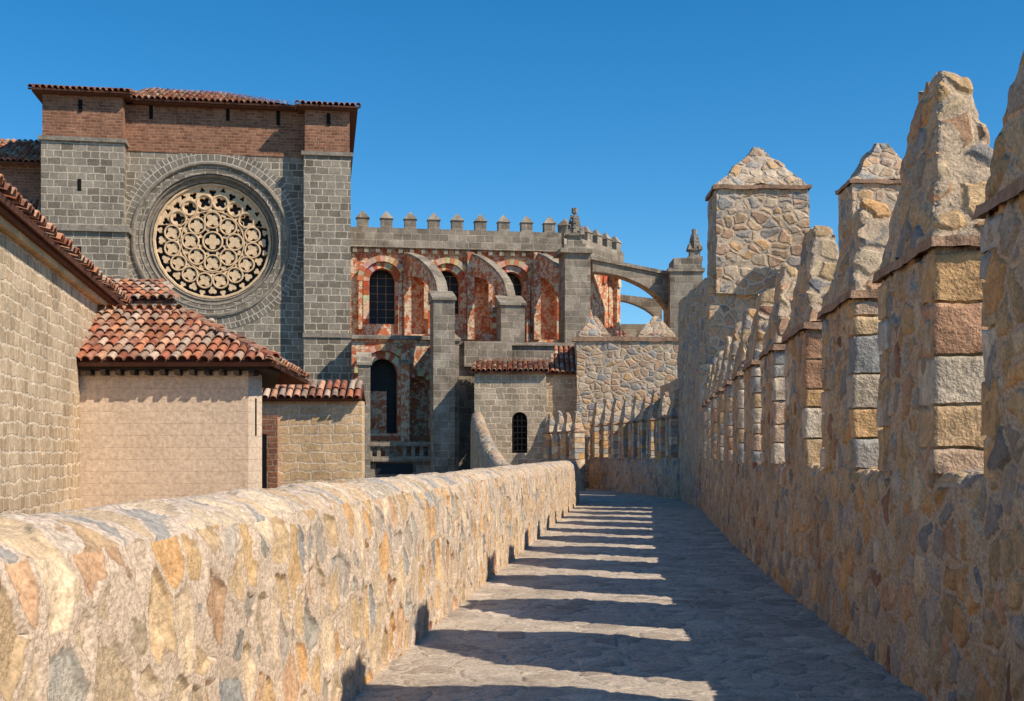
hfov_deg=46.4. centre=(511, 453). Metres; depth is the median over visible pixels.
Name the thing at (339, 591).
stone parapet wall
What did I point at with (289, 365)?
roof tiles
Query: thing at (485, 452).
stair parapet wall
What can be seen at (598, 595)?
walkway
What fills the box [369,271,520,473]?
apse windows
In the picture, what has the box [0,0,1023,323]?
sky
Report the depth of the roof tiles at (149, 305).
24.10 m
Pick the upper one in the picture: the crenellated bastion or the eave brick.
the eave brick
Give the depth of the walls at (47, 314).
18.42 m
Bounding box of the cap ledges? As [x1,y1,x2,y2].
[701,176,1023,407]
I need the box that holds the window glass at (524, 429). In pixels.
[512,412,526,452]
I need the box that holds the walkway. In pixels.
[352,489,926,700]
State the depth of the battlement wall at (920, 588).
8.62 m
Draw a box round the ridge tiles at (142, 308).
[98,305,179,312]
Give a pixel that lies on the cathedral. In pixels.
(228, 212)
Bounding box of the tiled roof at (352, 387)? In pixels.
[262,379,362,398]
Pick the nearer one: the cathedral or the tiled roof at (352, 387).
the tiled roof at (352, 387)
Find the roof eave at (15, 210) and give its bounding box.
[0,192,125,305]
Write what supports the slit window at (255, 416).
attached to the walls at (144, 436)
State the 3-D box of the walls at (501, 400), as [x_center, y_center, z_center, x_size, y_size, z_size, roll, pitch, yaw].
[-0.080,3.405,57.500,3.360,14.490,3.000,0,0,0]
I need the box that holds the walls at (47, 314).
[0,230,98,511]
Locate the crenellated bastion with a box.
[572,315,678,488]
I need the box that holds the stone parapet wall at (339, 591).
[0,460,578,700]
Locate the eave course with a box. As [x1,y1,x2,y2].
[0,215,108,305]
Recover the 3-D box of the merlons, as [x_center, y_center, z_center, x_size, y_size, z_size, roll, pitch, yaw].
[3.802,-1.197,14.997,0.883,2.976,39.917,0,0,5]
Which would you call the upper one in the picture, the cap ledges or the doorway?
the cap ledges
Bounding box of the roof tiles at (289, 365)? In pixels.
[179,308,309,376]
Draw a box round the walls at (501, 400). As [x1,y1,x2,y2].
[474,373,545,464]
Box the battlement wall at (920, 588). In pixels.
[700,458,1023,700]
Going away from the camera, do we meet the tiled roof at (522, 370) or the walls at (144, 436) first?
the walls at (144, 436)
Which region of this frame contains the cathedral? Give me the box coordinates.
[0,84,704,479]
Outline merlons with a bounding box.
[702,61,1023,505]
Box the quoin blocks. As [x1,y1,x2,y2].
[702,214,1003,477]
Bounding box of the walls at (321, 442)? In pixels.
[262,401,364,486]
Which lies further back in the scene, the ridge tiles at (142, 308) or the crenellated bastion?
the crenellated bastion
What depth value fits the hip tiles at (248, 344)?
22.46 m
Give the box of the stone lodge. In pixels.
[546,346,576,421]
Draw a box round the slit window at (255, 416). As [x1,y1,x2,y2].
[255,398,256,434]
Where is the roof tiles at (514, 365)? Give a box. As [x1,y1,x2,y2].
[471,358,548,370]
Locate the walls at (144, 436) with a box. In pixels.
[80,371,261,509]
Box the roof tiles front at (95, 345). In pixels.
[76,306,275,360]
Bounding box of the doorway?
[262,434,266,488]
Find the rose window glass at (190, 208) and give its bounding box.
[156,189,268,295]
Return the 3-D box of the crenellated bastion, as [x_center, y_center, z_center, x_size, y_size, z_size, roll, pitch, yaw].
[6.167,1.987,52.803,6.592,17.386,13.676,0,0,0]
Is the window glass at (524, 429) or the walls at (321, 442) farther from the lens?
the window glass at (524, 429)
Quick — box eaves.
[78,366,279,387]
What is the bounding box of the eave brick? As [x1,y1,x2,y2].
[0,203,117,306]
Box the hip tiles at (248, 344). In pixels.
[181,309,280,358]
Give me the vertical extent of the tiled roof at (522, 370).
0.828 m
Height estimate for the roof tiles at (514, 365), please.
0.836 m
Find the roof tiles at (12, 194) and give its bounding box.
[0,174,131,303]
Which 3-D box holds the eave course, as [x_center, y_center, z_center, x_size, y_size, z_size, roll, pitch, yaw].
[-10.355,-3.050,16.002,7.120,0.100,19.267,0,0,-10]
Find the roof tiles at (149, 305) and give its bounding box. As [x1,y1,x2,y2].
[98,304,310,379]
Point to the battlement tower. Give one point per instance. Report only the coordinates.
(758, 211)
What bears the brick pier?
on the ground
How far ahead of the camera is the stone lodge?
57.60 m
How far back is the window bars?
56.05 m
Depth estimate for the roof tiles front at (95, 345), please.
22.58 m
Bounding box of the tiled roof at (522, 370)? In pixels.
[470,361,548,372]
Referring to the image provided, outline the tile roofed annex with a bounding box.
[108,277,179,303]
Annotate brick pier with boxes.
[262,415,277,487]
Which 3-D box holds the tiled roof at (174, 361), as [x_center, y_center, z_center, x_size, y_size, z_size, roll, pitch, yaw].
[-6.718,-2.219,22.967,4.818,1.262,2.534,0,0,0]
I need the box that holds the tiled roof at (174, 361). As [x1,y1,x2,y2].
[77,313,274,365]
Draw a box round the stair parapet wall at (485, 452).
[470,410,510,468]
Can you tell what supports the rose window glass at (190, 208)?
in the cathedral
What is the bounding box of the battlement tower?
[677,141,994,507]
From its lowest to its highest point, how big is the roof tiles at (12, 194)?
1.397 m
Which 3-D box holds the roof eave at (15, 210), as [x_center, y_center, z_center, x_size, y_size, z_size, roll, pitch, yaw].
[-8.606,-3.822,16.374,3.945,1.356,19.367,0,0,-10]
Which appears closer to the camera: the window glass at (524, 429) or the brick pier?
the brick pier
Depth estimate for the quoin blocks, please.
8.16 m

